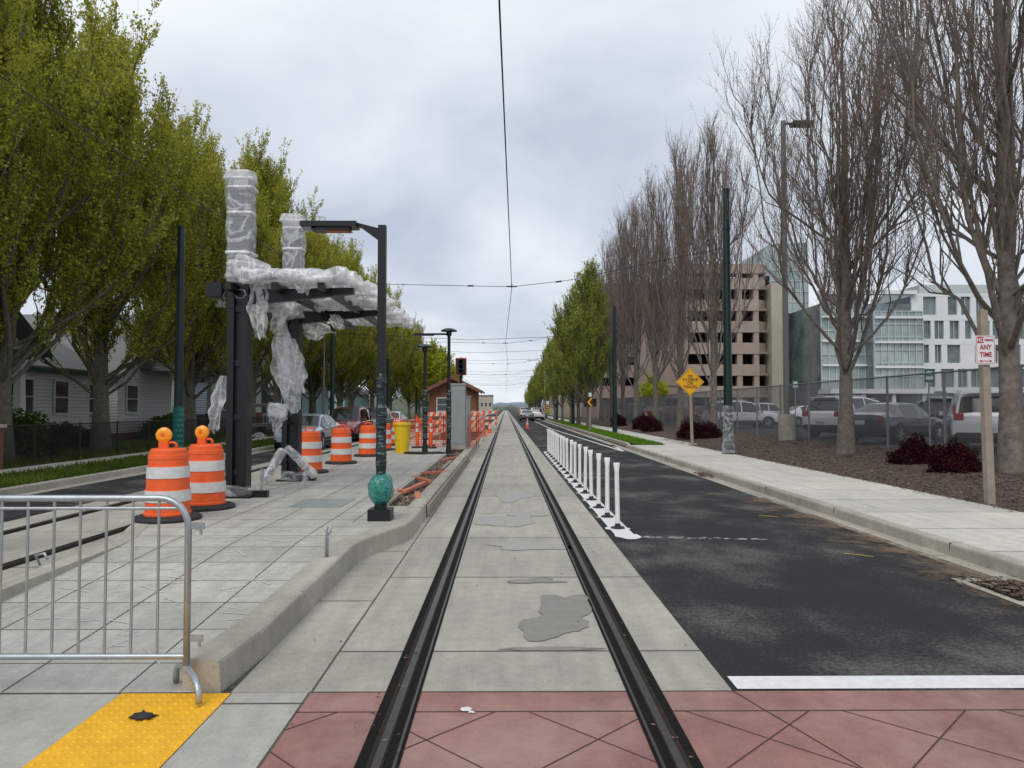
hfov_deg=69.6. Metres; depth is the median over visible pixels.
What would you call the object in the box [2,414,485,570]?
tram rail
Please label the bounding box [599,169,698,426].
bare tree
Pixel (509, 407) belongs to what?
distant treeline
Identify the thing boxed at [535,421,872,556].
road marking
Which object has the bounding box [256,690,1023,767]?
crosswalk
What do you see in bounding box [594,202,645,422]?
bare tree
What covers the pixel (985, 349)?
no parking sign
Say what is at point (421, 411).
ground
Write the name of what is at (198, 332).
hornbeam tree
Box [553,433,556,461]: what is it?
flexible delineator
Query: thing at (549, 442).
flexible delineator
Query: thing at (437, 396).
station building
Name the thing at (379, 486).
street lamp
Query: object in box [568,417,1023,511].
mulch bed
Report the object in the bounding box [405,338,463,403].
maple tree
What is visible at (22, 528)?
tram rail
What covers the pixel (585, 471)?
flexible delineator
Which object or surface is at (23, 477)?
grass
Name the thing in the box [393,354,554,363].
span wire
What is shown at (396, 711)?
tram rail
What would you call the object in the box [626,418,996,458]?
parking lot
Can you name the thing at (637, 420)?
barberry shrub
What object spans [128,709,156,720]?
road debris
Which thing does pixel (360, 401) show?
blue house
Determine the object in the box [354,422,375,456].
traffic barrel
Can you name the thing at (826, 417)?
white suv
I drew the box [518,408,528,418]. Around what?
suv
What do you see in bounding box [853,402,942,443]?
dark sedan
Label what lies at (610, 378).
bare tree
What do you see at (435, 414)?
striped barricade
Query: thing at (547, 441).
flexible delineator
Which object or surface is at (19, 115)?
hornbeam tree
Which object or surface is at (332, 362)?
trolley pole
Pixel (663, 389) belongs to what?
maple tree
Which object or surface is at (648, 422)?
barberry shrub
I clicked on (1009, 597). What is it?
storm drain
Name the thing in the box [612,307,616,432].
trolley pole
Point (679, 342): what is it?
bare tree
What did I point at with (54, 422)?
garden shrub
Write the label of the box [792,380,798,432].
parking sign
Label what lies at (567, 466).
flexible delineator
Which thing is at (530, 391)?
columnar tree
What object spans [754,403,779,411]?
white suv
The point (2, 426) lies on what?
brick pillar
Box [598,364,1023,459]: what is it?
chain link fence
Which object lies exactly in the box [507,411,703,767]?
tram rail
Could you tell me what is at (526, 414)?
dark sedan
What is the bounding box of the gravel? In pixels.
[392,450,462,505]
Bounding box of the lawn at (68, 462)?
[0,412,428,485]
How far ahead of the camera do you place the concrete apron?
3.94 m
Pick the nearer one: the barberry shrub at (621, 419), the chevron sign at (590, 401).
the chevron sign at (590, 401)
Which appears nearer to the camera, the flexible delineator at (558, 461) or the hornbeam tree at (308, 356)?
the flexible delineator at (558, 461)
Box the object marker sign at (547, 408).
[546,401,548,424]
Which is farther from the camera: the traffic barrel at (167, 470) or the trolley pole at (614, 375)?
the trolley pole at (614, 375)
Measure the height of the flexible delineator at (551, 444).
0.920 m
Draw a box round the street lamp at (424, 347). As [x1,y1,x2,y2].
[417,344,432,451]
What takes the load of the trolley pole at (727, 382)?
on the sidewalk at (992, 529)
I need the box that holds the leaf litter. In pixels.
[291,451,981,757]
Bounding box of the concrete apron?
[0,692,307,767]
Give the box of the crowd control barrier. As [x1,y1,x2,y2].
[0,495,204,704]
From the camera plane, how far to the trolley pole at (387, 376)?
68.84 m
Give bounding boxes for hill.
[493,402,543,406]
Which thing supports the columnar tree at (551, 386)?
on the sidewalk at (992, 529)
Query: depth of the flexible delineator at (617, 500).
10.39 m
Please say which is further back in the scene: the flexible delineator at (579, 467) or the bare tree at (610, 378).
the bare tree at (610, 378)
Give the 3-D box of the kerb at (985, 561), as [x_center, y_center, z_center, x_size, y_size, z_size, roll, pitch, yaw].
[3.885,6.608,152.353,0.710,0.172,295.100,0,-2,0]
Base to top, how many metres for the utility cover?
0.129 m
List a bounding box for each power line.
[362,334,568,339]
[392,348,544,352]
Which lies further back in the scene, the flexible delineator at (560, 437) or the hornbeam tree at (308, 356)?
the hornbeam tree at (308, 356)
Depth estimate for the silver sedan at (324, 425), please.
30.46 m
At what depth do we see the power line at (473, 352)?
78.12 m
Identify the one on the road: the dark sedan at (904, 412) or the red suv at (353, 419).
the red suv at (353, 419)
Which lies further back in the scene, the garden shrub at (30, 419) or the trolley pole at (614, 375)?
the trolley pole at (614, 375)
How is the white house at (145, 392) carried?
on the lawn at (68, 462)
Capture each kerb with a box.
[0,421,422,494]
[518,412,1023,579]
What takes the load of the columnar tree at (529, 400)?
on the sidewalk at (992, 529)
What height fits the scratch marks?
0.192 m
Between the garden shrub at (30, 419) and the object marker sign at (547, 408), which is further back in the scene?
the object marker sign at (547, 408)
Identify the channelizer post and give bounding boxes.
[411,417,421,447]
[427,417,436,448]
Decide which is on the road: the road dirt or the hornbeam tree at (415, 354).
the road dirt
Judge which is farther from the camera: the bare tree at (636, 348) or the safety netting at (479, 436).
the bare tree at (636, 348)
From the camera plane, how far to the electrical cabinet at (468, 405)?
28.52 m
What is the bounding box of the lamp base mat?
[404,451,443,453]
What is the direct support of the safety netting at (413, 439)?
on the platform
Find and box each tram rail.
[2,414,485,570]
[3,427,428,534]
[354,411,504,767]
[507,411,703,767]
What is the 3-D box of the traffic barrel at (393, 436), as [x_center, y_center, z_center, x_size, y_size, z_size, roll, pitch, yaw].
[-4.546,1.922,29.416,0.860,1.038,0.860,0,-2,0]
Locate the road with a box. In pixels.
[0,410,1023,692]
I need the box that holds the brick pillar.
[0,424,6,469]
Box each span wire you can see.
[184,248,721,286]
[335,322,612,343]
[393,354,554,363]
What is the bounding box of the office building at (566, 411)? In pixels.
[545,337,583,417]
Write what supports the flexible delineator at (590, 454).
on the road
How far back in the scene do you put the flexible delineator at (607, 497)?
11.47 m
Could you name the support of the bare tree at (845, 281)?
on the mulch bed
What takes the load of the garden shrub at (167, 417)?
on the lawn at (68, 462)
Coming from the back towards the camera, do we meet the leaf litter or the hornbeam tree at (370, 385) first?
the hornbeam tree at (370, 385)
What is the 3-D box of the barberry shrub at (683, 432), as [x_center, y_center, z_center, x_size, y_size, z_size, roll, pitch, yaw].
[8.603,2.116,35.536,1.381,1.061,1.526,0,-2,0]
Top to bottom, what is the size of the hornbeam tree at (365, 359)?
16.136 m
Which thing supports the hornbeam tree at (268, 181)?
on the lawn at (68, 462)
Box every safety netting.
[395,417,422,443]
[416,414,446,446]
[468,412,484,447]
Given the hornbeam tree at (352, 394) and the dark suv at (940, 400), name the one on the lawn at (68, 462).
the hornbeam tree at (352, 394)
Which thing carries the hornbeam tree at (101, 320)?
on the lawn at (68, 462)
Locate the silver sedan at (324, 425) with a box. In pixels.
[274,414,341,449]
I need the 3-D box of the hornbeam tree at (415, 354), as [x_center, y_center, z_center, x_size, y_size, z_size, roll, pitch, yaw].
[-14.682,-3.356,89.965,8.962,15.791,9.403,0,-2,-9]
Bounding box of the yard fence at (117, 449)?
[3,414,329,466]
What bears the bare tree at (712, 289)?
on the mulch bed
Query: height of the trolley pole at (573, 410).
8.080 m
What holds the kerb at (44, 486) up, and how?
on the ground at (421, 411)
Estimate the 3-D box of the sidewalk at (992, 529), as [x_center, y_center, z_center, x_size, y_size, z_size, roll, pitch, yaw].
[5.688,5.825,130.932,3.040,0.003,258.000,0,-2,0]
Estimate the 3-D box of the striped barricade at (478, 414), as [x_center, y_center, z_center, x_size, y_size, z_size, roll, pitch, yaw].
[-2.017,2.189,37.933,1.200,1.500,0.800,0,-2,0]
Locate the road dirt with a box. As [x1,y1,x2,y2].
[749,497,1008,603]
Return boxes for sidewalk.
[1,428,273,468]
[548,416,1023,560]
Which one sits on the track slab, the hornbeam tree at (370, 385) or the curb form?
the curb form
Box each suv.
[331,406,372,440]
[365,407,393,426]
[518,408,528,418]
[531,408,543,420]
[617,403,643,417]
[701,400,777,428]
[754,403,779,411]
[802,395,872,436]
[921,397,952,436]
[939,391,1023,444]
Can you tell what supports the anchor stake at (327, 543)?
on the platform
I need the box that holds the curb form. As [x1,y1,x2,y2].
[427,455,468,517]
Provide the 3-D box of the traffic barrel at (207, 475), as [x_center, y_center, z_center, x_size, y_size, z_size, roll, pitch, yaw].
[-4.542,1.225,10.928,0.860,1.225,0.860,0,-2,5]
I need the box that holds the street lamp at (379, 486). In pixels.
[300,220,393,520]
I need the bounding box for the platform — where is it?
[0,440,478,692]
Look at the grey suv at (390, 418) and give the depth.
46.94 m
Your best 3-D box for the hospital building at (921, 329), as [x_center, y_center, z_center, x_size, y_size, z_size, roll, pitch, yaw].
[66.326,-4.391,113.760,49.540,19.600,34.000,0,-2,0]
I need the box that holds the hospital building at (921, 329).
[788,285,1023,405]
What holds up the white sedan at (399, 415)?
on the road
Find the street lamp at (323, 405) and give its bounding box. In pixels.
[322,332,335,413]
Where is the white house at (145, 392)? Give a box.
[22,314,225,440]
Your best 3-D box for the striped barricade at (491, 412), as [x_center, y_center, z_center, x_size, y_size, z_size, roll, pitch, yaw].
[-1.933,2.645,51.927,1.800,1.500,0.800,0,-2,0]
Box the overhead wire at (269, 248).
[0,0,511,383]
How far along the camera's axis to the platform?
6.52 m
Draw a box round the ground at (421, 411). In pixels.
[160,411,696,767]
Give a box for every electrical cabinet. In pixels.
[451,384,466,448]
[466,396,470,445]
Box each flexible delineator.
[546,429,548,453]
[548,430,550,454]
[550,430,552,456]
[551,431,554,459]
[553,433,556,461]
[555,434,559,464]
[558,435,562,467]
[561,436,565,470]
[563,438,569,473]
[567,440,573,477]
[571,442,577,482]
[575,444,583,487]
[580,447,588,493]
[586,450,596,499]
[593,453,604,507]
[601,458,613,517]
[611,463,624,528]
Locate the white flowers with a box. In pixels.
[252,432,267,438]
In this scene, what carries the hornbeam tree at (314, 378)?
on the lawn at (68, 462)
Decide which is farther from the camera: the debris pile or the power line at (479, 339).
the power line at (479, 339)
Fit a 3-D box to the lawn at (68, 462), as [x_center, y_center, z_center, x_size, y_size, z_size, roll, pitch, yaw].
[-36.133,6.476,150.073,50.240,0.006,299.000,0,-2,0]
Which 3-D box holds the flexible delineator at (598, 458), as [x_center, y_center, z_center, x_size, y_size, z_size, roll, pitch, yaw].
[1.477,1.643,12.564,0.200,0.920,0.200,0,-3,15]
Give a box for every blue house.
[268,374,329,413]
[328,385,374,413]
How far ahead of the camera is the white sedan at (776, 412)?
50.05 m
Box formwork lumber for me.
[387,456,461,505]
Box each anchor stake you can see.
[34,552,48,568]
[324,525,331,556]
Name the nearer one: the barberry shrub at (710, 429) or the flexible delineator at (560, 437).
the flexible delineator at (560, 437)
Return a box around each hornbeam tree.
[0,0,66,253]
[0,0,184,463]
[26,0,241,451]
[112,100,307,441]
[198,126,353,434]
[257,146,356,431]
[260,215,373,413]
[319,240,400,406]
[340,232,405,406]
[345,264,418,406]
[376,292,426,410]
[393,348,423,418]
[399,343,427,417]
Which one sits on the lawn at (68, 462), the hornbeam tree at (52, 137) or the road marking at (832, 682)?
the hornbeam tree at (52, 137)
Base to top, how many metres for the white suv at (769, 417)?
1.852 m
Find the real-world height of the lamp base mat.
0.065 m
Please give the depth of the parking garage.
110.57 m
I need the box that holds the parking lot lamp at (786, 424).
[778,120,812,440]
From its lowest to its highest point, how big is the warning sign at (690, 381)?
3.381 m
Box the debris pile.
[694,472,1023,597]
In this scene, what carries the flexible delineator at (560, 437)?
on the road
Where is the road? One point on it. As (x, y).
(786, 592)
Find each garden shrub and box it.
[12,404,61,459]
[47,421,89,450]
[139,412,173,439]
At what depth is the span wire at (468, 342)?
47.08 m
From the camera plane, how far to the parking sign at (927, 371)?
21.58 m
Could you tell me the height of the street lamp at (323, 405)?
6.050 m
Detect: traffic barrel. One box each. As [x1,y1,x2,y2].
[134,427,202,523]
[187,425,235,511]
[302,427,328,473]
[325,425,356,464]
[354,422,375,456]
[386,423,394,450]
[391,419,402,445]
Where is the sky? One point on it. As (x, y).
(393, 109)
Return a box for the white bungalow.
[11,312,89,430]
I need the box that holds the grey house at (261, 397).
[195,340,271,432]
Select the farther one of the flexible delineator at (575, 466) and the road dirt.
the flexible delineator at (575, 466)
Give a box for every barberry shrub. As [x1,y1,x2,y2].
[610,414,626,425]
[631,414,646,428]
[637,415,664,431]
[674,418,701,438]
[694,421,722,438]
[885,432,940,464]
[926,438,982,473]
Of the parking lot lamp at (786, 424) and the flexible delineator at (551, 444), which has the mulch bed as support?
the parking lot lamp at (786, 424)
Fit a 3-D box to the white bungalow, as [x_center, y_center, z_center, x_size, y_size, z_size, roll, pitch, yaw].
[-22.566,-0.687,27.090,12.320,6.540,12.520,0,-2,0]
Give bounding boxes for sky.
[20,0,1023,403]
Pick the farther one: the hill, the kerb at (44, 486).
the hill
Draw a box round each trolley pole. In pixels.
[172,226,184,447]
[330,324,334,415]
[386,343,388,407]
[415,376,416,417]
[556,397,557,419]
[572,390,574,423]
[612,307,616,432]
[722,188,734,453]
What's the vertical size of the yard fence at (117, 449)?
1.240 m
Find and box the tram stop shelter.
[206,169,414,498]
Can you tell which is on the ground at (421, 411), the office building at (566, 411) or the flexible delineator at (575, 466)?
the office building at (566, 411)
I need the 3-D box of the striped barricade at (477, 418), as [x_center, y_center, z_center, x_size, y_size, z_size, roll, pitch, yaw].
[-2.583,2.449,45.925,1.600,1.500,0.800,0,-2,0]
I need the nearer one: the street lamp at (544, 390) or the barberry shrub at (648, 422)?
the barberry shrub at (648, 422)
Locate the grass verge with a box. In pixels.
[544,418,663,444]
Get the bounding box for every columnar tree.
[525,373,537,407]
[526,375,542,407]
[528,365,549,407]
[533,355,553,413]
[537,340,563,418]
[538,331,569,420]
[543,254,613,426]
[544,284,609,424]
[550,319,591,421]
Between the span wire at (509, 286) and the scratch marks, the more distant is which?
the span wire at (509, 286)
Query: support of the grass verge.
on the sidewalk at (992, 529)
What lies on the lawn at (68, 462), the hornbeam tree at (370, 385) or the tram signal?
the hornbeam tree at (370, 385)
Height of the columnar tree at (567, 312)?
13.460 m
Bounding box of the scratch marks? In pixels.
[2,518,348,663]
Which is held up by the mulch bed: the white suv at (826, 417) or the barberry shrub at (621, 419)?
the barberry shrub at (621, 419)
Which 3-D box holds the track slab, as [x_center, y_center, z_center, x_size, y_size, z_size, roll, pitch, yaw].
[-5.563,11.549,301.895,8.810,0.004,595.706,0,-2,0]
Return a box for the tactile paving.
[22,693,230,767]
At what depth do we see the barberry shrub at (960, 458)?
16.21 m
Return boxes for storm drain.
[951,578,1023,605]
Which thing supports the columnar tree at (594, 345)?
on the sidewalk at (992, 529)
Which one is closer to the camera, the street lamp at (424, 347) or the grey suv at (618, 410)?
the street lamp at (424, 347)
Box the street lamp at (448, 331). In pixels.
[414,328,456,453]
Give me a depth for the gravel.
14.72 m
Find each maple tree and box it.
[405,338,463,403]
[638,373,669,405]
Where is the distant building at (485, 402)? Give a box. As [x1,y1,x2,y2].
[479,395,493,410]
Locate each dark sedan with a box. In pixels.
[518,410,534,420]
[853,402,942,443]
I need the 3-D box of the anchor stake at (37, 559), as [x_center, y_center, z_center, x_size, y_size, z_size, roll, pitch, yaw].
[-4.543,1.708,7.133,0.292,0.172,0.080,-2,-3,44]
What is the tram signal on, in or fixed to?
on the platform
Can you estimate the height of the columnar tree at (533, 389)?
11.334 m
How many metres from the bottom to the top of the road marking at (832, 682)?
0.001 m
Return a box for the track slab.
[2,410,730,703]
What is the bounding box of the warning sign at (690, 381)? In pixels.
[676,368,703,445]
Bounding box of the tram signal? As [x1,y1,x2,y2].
[455,357,466,383]
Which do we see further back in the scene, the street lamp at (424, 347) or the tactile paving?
the street lamp at (424, 347)
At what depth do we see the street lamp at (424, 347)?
24.10 m
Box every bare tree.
[593,250,633,422]
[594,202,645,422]
[595,185,674,422]
[595,271,620,420]
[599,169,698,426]
[629,128,721,431]
[660,88,777,435]
[702,0,973,453]
[822,0,1023,472]
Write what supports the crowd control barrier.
on the platform
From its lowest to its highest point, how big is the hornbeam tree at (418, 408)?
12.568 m
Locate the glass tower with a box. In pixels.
[738,242,808,402]
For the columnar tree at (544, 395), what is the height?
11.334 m
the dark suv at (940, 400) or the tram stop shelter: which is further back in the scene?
the dark suv at (940, 400)
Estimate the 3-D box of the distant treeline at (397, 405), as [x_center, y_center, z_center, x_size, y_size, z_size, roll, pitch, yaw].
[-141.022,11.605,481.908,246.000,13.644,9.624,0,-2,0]
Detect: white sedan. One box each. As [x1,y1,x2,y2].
[391,411,407,421]
[772,406,803,426]
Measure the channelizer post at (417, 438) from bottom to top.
1.160 m
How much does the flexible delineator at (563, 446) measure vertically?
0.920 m
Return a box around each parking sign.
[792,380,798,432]
[924,369,934,446]
[975,310,995,504]
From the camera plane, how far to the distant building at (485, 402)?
329.79 m
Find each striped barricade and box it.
[427,412,446,431]
[471,411,482,427]
[471,412,483,440]
[472,411,496,431]
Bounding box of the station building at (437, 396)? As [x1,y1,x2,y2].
[422,376,484,427]
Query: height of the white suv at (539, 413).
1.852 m
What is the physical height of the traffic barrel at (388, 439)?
1.038 m
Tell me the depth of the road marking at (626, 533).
11.96 m
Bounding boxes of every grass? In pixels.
[0,437,273,487]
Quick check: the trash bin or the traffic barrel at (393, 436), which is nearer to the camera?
the trash bin
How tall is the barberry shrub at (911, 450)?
0.868 m
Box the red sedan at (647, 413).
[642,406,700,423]
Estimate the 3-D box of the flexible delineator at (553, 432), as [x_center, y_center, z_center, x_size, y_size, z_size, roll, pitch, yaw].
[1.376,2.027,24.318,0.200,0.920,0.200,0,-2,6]
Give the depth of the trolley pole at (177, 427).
24.87 m
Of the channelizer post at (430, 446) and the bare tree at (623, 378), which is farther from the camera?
the bare tree at (623, 378)
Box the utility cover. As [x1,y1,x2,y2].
[286,498,355,507]
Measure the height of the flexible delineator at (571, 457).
0.920 m
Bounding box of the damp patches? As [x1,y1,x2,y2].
[474,490,599,650]
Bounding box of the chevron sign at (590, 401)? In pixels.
[587,392,592,429]
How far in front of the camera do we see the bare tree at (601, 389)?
78.92 m
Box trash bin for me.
[393,422,411,452]
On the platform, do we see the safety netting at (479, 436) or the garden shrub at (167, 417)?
the safety netting at (479, 436)
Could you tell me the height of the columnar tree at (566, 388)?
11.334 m
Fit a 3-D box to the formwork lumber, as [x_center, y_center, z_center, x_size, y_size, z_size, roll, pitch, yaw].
[-1.814,2.045,16.965,0.795,0.050,11.082,0,-2,1]
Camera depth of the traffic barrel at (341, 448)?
19.49 m
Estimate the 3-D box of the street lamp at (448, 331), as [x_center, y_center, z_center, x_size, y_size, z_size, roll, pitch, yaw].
[-2.512,0.214,24.186,1.420,4.110,0.540,0,-2,0]
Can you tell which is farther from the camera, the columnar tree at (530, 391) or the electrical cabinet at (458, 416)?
the columnar tree at (530, 391)
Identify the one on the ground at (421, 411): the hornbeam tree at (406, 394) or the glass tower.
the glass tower
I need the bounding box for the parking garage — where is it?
[581,264,782,417]
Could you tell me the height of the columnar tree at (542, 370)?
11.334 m
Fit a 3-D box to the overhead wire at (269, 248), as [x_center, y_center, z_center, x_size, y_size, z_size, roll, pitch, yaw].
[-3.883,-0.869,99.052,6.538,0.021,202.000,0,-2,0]
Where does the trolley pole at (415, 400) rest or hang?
on the lawn at (68, 462)
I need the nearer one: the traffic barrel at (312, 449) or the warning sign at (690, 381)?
the traffic barrel at (312, 449)
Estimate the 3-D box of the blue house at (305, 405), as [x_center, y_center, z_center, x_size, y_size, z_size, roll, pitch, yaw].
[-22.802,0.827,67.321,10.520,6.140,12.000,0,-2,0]
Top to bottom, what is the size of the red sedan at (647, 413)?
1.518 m
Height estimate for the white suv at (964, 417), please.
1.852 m
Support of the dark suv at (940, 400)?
on the parking lot
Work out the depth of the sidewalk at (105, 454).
24.91 m
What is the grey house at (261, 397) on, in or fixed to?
on the lawn at (68, 462)
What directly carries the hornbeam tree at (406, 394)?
on the lawn at (68, 462)
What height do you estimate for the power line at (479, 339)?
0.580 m
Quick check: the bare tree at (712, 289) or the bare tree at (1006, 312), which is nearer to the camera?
the bare tree at (1006, 312)
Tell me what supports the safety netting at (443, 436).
on the platform
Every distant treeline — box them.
[369,395,427,410]
[493,404,543,410]
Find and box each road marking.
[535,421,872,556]
[544,452,640,538]
[727,675,1023,688]

